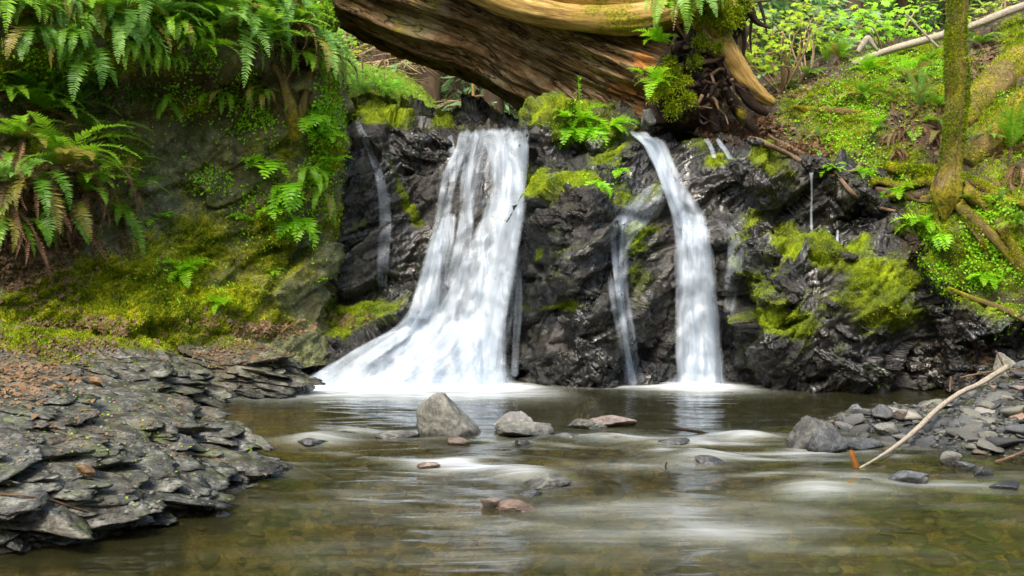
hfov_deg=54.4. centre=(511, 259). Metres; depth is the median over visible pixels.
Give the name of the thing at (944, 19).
conifer
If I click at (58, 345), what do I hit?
leaf litter
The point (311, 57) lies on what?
sword fern
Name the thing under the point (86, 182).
sword fern
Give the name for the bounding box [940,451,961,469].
river stone
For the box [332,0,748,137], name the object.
fallen log
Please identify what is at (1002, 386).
gravel stone
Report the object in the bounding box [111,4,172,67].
sword fern
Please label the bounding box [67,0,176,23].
sword fern
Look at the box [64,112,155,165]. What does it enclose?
sword fern
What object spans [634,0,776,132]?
root wad
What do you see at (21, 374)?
leaf litter
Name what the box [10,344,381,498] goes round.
leaf litter
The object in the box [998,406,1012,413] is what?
gravel stone
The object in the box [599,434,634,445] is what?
river stone
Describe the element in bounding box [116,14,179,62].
sword fern
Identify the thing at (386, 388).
water
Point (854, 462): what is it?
twig
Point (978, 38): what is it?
sword fern
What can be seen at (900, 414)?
river stone
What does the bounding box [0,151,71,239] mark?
sword fern
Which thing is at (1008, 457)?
dry twig
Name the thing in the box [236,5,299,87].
sword fern
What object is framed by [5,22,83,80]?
sword fern
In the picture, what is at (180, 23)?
sword fern
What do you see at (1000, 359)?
dry twig
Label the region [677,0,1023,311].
slope
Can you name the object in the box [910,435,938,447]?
gravel stone
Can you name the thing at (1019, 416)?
gravel stone
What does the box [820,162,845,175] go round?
leafy herb
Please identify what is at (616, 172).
leafy herb
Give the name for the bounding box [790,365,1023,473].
gravel
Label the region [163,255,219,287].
leafy herb
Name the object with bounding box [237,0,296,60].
sword fern
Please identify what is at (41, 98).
sword fern
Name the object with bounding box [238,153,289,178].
leafy herb
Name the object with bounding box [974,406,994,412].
gravel stone
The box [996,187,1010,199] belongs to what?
sword fern
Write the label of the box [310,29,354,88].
sword fern
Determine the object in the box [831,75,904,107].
sword fern
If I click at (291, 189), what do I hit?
leafy herb
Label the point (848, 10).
conifer
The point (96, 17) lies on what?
sword fern
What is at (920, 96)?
sword fern
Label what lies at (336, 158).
leafy herb
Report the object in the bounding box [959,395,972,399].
gravel stone
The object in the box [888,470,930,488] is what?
river stone
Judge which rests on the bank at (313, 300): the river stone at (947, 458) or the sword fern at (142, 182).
the sword fern at (142, 182)
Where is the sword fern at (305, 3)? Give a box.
[275,0,319,44]
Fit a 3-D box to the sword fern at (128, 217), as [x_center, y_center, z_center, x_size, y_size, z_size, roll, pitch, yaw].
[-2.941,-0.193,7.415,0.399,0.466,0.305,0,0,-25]
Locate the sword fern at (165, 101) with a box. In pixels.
[152,94,185,121]
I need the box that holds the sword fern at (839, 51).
[819,38,862,65]
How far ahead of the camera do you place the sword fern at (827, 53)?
11.43 m
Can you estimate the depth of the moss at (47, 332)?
5.99 m
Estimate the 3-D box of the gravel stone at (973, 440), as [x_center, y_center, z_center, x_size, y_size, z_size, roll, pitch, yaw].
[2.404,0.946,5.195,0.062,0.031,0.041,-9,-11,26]
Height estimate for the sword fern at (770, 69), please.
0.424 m
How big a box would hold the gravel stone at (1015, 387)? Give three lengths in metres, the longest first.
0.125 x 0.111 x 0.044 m
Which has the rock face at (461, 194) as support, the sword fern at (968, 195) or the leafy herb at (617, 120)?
the leafy herb at (617, 120)
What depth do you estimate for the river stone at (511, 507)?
3.96 m
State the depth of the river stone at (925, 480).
4.44 m
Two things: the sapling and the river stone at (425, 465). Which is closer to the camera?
the river stone at (425, 465)
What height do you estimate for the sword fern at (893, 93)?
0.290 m
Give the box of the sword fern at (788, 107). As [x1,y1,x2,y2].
[776,96,806,110]
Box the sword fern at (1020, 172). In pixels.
[1001,165,1023,193]
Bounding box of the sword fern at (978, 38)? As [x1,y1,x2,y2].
[967,31,1007,47]
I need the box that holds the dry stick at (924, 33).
[906,14,938,47]
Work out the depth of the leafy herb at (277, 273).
8.13 m
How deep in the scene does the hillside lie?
21.85 m
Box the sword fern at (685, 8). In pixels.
[643,0,695,32]
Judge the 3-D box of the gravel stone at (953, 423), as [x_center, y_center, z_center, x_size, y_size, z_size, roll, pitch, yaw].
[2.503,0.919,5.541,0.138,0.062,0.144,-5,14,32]
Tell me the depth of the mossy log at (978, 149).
7.90 m
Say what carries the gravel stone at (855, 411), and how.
on the stream bed
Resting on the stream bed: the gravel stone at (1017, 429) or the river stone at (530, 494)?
the gravel stone at (1017, 429)
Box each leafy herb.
[145,211,177,226]
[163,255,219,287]
[200,293,236,314]
[225,211,252,220]
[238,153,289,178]
[256,204,293,219]
[265,267,284,274]
[268,181,307,211]
[274,216,321,249]
[297,112,335,136]
[307,126,349,145]
[318,154,353,164]
[553,106,582,117]
[558,127,587,148]
[570,102,610,131]
[578,124,610,147]
[584,179,612,198]
[609,113,640,134]
[611,167,630,178]
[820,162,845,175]
[845,52,886,69]
[849,165,879,181]
[865,114,890,132]
[880,181,921,199]
[890,212,940,233]
[931,233,952,250]
[965,272,1004,288]
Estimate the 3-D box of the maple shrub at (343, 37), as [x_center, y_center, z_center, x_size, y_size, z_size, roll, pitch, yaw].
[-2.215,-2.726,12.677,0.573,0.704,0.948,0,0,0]
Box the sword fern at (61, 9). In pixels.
[32,0,65,19]
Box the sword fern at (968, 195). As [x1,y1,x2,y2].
[958,187,996,201]
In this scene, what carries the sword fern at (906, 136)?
on the slope
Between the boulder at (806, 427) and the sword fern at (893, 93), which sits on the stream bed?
the boulder at (806, 427)
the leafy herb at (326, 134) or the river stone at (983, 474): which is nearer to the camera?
the river stone at (983, 474)
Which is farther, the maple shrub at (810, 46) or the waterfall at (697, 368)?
the maple shrub at (810, 46)
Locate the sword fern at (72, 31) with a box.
[48,25,99,67]
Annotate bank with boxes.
[0,0,355,366]
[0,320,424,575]
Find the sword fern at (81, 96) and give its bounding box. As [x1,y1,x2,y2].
[72,83,120,115]
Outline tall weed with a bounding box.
[574,76,582,117]
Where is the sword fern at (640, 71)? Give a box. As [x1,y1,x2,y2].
[627,67,643,76]
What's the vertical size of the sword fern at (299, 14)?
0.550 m
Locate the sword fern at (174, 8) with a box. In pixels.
[152,0,218,31]
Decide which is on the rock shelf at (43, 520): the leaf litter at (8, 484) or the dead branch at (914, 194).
the leaf litter at (8, 484)
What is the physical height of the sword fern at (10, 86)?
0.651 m
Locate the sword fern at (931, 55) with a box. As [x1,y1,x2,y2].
[909,47,942,63]
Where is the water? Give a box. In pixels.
[215,378,1023,563]
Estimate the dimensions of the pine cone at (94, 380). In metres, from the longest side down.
0.089 x 0.049 x 0.047 m
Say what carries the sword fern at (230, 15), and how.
on the bank at (313, 300)
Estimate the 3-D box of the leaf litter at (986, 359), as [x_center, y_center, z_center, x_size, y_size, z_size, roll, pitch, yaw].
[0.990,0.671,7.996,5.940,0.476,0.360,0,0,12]
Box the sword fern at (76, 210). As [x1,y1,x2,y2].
[35,195,110,265]
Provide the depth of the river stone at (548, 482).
4.36 m
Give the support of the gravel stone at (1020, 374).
on the stream bed
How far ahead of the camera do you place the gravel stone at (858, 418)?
6.04 m
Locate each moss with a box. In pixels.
[0,0,352,364]
[0,319,256,420]
[321,83,1023,393]
[343,59,443,110]
[770,4,1023,299]
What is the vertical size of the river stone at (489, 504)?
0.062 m
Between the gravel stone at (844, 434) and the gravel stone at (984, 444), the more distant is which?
the gravel stone at (844, 434)
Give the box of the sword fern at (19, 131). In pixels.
[0,113,70,168]
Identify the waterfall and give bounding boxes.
[313,133,524,395]
[633,132,714,392]
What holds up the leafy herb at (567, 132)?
on the rock face at (461, 194)
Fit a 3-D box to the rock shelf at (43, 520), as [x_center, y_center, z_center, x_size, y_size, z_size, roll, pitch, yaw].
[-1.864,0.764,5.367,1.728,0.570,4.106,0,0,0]
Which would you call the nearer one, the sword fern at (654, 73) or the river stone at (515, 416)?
the river stone at (515, 416)
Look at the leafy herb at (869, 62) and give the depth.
10.12 m
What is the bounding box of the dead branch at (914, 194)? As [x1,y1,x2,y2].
[873,186,923,198]
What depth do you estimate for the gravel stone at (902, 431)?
5.72 m
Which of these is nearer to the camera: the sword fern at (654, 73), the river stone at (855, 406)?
the river stone at (855, 406)
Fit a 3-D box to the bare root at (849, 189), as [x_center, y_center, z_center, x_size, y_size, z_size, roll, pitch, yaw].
[2.839,-0.565,8.066,0.474,0.390,0.254,0,0,0]
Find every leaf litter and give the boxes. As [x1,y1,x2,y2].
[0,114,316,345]
[0,326,265,406]
[0,336,102,420]
[6,333,294,497]
[7,331,250,531]
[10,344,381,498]
[113,337,299,370]
[323,309,1019,378]
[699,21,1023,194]
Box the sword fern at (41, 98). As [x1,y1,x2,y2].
[0,69,100,145]
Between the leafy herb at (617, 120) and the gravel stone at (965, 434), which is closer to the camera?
the gravel stone at (965, 434)
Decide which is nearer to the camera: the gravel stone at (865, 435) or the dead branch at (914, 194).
the gravel stone at (865, 435)
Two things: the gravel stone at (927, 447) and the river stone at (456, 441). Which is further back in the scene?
the river stone at (456, 441)
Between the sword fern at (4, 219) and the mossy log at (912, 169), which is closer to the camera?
the sword fern at (4, 219)
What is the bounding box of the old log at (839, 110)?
[792,105,878,117]
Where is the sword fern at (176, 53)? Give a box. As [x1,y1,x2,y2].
[154,49,189,71]
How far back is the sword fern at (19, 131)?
6.87 m
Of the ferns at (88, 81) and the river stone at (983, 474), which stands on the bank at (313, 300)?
the ferns at (88, 81)
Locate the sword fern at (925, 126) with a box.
[896,114,942,141]
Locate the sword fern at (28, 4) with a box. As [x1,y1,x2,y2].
[2,0,72,35]
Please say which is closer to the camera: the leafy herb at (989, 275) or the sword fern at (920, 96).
the leafy herb at (989, 275)
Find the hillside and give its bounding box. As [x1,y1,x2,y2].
[359,0,976,116]
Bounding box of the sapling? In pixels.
[471,83,474,95]
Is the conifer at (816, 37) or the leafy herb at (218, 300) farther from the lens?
the conifer at (816, 37)
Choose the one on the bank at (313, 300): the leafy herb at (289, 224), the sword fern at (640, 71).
the leafy herb at (289, 224)
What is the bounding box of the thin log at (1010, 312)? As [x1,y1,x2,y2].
[947,286,1023,322]
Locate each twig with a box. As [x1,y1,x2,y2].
[0,493,87,511]
[172,452,227,463]
[848,480,858,493]
[849,450,858,467]
[949,376,951,391]
[960,367,1020,377]
[994,450,1023,462]
[995,350,1009,374]
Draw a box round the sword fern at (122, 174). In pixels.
[84,162,137,218]
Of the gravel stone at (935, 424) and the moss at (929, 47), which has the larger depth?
the moss at (929, 47)
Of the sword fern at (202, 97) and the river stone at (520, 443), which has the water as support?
the river stone at (520, 443)
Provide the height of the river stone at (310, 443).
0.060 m
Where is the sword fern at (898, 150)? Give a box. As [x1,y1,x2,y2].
[889,148,909,162]
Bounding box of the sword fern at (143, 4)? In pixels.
[122,0,173,42]
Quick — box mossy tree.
[868,0,1023,279]
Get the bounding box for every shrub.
[335,27,361,56]
[337,29,420,96]
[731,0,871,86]
[744,0,851,92]
[788,0,846,73]
[818,0,970,47]
[933,0,1017,33]
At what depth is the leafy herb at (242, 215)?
8.05 m
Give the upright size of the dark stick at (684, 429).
0.051 m
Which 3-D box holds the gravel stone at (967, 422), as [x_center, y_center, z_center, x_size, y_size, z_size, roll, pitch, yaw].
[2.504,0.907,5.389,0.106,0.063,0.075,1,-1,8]
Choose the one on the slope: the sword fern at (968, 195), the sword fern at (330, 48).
the sword fern at (968, 195)
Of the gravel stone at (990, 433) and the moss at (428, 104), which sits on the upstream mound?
the moss at (428, 104)
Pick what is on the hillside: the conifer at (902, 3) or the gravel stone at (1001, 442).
the conifer at (902, 3)
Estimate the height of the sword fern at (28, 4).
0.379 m
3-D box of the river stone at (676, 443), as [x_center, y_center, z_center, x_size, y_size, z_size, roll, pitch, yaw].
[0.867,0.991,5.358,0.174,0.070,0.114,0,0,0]
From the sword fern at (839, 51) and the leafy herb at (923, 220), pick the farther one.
the sword fern at (839, 51)
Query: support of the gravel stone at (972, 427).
on the stream bed
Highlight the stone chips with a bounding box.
[0,331,212,513]
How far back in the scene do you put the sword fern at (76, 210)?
6.93 m
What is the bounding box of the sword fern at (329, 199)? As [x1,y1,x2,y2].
[305,187,336,224]
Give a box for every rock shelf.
[0,344,325,401]
[0,379,306,556]
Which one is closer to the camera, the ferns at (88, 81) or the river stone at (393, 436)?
the river stone at (393, 436)
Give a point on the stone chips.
(137, 504)
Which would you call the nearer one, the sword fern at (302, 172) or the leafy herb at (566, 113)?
the sword fern at (302, 172)
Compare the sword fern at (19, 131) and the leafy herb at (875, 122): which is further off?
the leafy herb at (875, 122)
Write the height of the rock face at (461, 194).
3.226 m
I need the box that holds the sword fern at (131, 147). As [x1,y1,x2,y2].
[115,141,162,167]
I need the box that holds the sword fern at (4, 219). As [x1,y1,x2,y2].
[0,202,37,256]
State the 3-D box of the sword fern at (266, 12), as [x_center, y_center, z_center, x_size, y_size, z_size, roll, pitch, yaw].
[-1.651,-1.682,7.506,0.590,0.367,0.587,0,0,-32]
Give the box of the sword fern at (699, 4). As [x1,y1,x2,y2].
[667,0,726,14]
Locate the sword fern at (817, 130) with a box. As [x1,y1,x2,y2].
[805,126,830,138]
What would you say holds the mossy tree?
on the slope
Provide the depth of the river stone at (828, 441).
5.19 m
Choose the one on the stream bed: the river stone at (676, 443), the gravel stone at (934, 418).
the gravel stone at (934, 418)
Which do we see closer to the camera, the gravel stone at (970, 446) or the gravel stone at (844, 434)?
the gravel stone at (970, 446)
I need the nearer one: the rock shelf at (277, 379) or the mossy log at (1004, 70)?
the rock shelf at (277, 379)
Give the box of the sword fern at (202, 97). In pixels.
[198,89,248,114]
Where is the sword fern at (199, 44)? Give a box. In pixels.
[178,19,241,55]
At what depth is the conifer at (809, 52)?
14.23 m
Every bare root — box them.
[742,135,831,176]
[763,130,803,153]
[832,162,887,177]
[832,170,896,211]
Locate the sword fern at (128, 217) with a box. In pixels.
[92,203,144,262]
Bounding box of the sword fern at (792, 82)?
[768,71,801,94]
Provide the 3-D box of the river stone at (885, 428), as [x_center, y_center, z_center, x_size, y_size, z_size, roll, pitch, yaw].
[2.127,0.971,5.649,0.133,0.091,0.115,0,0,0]
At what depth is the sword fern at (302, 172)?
8.00 m
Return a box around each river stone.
[215,510,229,518]
[297,438,330,448]
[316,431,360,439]
[374,430,419,442]
[417,462,439,469]
[448,437,471,445]
[480,498,501,512]
[493,411,532,439]
[495,499,537,515]
[496,421,554,439]
[514,439,531,448]
[518,490,542,499]
[522,474,571,490]
[554,432,579,442]
[567,419,607,430]
[589,415,636,429]
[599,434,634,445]
[641,108,655,126]
[657,437,689,448]
[695,455,724,467]
[805,426,847,460]
[841,436,886,452]
[849,404,861,409]
[856,478,876,489]
[870,404,893,420]
[873,422,898,435]
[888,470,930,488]
[894,410,907,419]
[920,477,928,486]
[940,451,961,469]
[952,461,976,472]
[973,466,994,482]
[989,480,1019,492]
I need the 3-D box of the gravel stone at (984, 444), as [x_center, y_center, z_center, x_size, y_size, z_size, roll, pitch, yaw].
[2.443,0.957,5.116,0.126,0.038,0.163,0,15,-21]
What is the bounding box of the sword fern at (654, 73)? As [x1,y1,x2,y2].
[634,65,676,98]
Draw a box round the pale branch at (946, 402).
[857,364,1009,469]
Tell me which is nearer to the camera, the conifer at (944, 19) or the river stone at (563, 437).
the river stone at (563, 437)
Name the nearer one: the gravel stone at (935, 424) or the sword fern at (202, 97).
the gravel stone at (935, 424)
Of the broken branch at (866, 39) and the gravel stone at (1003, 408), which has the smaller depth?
the gravel stone at (1003, 408)
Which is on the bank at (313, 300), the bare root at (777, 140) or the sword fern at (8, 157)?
the sword fern at (8, 157)
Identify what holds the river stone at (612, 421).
in the water
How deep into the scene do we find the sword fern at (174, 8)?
7.28 m
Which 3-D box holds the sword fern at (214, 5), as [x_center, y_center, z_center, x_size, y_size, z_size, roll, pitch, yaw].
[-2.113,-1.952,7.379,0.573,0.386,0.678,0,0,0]
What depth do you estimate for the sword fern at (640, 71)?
8.67 m
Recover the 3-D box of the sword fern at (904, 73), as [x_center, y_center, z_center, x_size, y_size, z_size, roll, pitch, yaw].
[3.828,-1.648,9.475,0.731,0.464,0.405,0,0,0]
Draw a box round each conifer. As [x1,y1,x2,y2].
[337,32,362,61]
[341,44,483,109]
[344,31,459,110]
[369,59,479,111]
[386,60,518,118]
[462,80,513,116]
[760,0,909,74]
[761,0,981,64]
[763,0,883,58]
[815,0,979,54]
[864,0,984,40]
[865,1,972,33]
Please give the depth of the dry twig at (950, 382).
7.20 m
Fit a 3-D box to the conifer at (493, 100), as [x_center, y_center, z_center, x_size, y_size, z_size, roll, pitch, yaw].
[-0.464,-3.824,14.216,3.967,7.754,3.630,0,0,6]
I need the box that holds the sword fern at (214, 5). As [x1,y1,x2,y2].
[196,0,247,16]
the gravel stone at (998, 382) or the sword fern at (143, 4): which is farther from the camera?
the sword fern at (143, 4)
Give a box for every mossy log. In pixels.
[878,160,936,177]
[963,82,1023,167]
[967,40,1023,127]
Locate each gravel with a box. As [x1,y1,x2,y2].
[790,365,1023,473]
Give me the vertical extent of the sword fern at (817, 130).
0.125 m
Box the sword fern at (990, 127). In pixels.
[966,124,1005,141]
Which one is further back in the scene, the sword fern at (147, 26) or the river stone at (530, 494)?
the sword fern at (147, 26)
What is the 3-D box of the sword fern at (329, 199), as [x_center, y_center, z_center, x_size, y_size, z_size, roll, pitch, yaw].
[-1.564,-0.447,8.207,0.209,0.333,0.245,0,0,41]
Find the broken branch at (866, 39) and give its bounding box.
[855,35,878,53]
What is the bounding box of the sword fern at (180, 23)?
[164,13,215,54]
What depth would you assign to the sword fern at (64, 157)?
6.88 m
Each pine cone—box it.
[76,464,96,476]
[88,376,102,384]
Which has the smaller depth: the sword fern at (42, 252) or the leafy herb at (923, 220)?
the sword fern at (42, 252)
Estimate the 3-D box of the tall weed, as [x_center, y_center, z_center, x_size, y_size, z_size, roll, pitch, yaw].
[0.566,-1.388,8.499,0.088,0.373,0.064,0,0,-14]
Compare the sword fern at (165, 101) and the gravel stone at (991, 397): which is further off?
the sword fern at (165, 101)
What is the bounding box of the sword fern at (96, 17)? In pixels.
[60,0,129,53]
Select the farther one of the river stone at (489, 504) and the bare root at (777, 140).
the bare root at (777, 140)
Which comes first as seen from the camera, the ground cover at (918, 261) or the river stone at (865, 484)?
the river stone at (865, 484)
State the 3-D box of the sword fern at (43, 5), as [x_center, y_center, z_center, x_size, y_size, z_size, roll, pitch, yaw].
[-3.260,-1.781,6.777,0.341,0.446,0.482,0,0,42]
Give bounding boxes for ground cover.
[0,0,353,309]
[343,100,1023,340]
[693,107,862,162]
[773,47,1023,296]
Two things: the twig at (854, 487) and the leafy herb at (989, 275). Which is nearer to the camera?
the twig at (854, 487)
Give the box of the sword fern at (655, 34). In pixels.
[632,26,676,44]
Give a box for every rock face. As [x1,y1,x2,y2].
[301,90,1023,421]
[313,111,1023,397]
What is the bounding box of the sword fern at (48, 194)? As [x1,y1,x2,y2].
[0,168,73,235]
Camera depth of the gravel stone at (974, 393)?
6.38 m
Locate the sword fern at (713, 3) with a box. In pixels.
[678,0,736,18]
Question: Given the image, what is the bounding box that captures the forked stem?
[270,62,315,141]
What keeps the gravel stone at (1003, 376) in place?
on the stream bed
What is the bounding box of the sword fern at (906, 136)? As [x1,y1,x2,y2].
[887,128,915,149]
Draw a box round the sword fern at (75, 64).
[57,38,117,101]
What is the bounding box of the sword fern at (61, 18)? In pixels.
[40,0,100,46]
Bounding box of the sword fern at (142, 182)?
[129,167,178,224]
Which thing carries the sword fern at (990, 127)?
on the slope
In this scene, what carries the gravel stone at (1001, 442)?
on the stream bed
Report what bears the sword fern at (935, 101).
on the slope
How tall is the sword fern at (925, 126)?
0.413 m
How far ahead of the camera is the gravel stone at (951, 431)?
5.32 m
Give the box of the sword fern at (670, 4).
[653,0,689,34]
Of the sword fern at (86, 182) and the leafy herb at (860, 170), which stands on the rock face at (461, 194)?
the leafy herb at (860, 170)
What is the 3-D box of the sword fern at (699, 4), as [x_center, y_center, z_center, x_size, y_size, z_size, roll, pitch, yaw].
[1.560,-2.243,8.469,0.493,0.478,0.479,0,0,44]
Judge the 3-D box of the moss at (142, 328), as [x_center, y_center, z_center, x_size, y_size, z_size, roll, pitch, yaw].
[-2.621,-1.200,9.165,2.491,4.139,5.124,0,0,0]
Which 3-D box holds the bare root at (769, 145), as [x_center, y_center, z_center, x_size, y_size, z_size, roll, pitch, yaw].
[2.185,-0.919,8.548,0.358,0.508,1.209,0,0,-35]
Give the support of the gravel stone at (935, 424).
on the stream bed
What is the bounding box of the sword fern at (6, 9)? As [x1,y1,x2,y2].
[0,0,56,32]
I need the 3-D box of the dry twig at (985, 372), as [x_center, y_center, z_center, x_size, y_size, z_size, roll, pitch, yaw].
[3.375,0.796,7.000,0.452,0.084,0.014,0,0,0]
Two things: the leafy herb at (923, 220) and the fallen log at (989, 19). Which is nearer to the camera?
the leafy herb at (923, 220)
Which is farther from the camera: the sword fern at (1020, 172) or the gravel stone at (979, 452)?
the sword fern at (1020, 172)
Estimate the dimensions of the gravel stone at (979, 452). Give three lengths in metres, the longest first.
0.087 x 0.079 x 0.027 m
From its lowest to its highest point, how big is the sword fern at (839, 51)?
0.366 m
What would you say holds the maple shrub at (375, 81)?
on the upstream mound
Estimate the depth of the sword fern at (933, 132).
8.20 m
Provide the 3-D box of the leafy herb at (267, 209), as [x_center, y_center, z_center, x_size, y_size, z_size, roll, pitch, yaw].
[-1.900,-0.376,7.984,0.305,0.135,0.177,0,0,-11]
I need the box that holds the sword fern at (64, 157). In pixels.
[14,111,141,222]
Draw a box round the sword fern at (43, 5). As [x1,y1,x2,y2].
[1,0,70,23]
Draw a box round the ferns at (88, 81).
[0,0,340,128]
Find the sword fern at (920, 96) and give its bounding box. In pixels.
[898,64,941,117]
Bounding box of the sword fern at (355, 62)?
[329,49,362,98]
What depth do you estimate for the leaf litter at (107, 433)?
4.54 m
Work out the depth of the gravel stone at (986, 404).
5.78 m
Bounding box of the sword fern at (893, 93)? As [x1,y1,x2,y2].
[869,86,903,109]
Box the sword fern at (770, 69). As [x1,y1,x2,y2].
[751,58,787,78]
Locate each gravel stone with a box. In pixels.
[835,421,852,429]
[837,425,848,430]
[839,432,848,436]
[841,413,863,424]
[847,424,869,435]
[851,409,871,415]
[857,433,869,437]
[879,436,896,446]
[891,434,913,442]
[892,409,921,420]
[898,428,911,434]
[902,421,912,425]
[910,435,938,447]
[919,399,942,406]
[919,444,931,451]
[924,419,947,430]
[929,416,949,421]
[945,427,960,436]
[948,416,972,427]
[957,429,978,438]
[958,415,976,419]
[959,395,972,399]
[960,422,983,431]
[962,408,981,417]
[964,420,984,426]
[965,443,979,449]
[966,390,983,396]
[967,438,978,441]
[971,449,988,455]
[973,428,985,435]
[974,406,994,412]
[975,400,1004,408]
[975,438,1003,452]
[978,431,997,437]
[984,391,1015,401]
[985,437,1023,447]
[987,418,994,423]
[990,400,1002,409]
[995,429,1005,433]
[996,381,1009,386]
[997,383,1009,388]
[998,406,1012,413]
[1000,374,1008,378]
[1000,405,1023,415]
[1001,395,1014,398]
[1004,424,1023,434]
[1009,369,1023,377]
[1009,413,1023,419]
[1011,382,1023,385]
[1011,385,1023,389]
[1012,360,1023,367]
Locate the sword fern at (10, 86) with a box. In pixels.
[0,71,83,127]
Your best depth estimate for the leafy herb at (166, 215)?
7.77 m
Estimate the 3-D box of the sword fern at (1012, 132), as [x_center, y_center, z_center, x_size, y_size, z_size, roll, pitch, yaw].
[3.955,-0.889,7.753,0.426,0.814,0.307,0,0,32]
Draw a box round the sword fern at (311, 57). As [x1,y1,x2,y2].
[284,47,333,87]
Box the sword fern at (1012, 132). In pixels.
[989,93,1023,168]
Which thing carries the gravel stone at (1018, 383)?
on the stream bed
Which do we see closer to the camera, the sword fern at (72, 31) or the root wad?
the sword fern at (72, 31)
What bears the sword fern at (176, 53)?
on the bank at (313, 300)
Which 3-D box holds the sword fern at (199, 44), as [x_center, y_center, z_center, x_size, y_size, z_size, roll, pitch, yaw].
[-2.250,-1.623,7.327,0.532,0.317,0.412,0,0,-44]
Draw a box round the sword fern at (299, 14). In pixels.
[281,0,337,68]
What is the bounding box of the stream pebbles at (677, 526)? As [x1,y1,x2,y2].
[118,446,1023,575]
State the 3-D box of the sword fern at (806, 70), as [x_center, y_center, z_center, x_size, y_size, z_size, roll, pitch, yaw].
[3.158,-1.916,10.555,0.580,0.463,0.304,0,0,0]
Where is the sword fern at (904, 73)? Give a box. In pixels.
[881,61,940,82]
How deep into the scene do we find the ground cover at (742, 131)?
8.97 m
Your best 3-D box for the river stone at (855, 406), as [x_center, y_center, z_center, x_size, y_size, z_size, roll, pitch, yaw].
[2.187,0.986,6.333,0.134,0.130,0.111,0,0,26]
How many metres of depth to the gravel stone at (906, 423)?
5.94 m
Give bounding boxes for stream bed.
[372,367,1023,575]
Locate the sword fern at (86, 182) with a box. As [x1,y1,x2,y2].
[65,160,140,259]
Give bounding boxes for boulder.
[416,392,482,454]
[784,415,842,458]
[990,352,1014,381]
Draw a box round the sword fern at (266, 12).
[251,5,325,60]
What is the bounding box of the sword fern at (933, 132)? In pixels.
[922,129,941,150]
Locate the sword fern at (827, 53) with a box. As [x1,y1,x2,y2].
[817,30,841,65]
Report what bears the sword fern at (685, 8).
attached to the root wad
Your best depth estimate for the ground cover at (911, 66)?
8.46 m
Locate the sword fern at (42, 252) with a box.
[0,216,52,284]
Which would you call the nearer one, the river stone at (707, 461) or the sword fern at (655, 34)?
the river stone at (707, 461)
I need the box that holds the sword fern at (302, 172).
[296,166,329,199]
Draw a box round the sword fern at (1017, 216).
[997,207,1023,227]
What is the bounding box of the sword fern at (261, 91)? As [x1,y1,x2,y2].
[245,85,287,115]
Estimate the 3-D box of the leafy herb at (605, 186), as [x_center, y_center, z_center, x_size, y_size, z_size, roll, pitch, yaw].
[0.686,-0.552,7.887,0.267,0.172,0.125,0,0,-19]
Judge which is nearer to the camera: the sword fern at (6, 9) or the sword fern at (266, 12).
the sword fern at (6, 9)
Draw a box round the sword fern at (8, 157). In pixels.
[0,149,32,214]
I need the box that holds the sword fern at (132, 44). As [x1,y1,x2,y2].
[116,40,158,76]
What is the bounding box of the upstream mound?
[345,62,441,109]
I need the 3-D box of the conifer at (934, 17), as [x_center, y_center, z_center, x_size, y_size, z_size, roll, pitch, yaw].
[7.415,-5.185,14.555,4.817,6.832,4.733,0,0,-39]
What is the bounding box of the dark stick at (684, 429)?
[665,427,715,435]
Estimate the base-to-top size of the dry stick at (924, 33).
0.357 m
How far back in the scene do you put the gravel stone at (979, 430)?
5.26 m
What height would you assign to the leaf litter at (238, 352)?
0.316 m
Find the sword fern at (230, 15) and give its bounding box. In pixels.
[217,0,299,42]
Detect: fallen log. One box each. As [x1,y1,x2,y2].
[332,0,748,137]
[851,2,1023,64]
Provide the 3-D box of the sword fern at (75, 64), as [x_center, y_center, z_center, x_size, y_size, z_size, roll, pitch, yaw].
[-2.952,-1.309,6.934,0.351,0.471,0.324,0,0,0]
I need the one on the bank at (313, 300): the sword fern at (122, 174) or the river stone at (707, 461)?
the sword fern at (122, 174)
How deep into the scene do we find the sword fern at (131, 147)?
7.61 m
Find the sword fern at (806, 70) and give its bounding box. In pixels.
[785,57,825,86]
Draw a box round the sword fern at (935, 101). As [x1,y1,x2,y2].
[923,91,944,114]
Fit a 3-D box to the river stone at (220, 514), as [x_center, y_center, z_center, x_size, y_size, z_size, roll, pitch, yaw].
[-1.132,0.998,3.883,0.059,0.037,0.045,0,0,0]
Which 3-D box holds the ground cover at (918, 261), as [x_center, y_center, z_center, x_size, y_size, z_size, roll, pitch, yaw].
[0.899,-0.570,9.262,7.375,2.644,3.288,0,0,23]
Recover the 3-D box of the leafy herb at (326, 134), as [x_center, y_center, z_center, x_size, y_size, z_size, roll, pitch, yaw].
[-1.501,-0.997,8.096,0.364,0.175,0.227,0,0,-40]

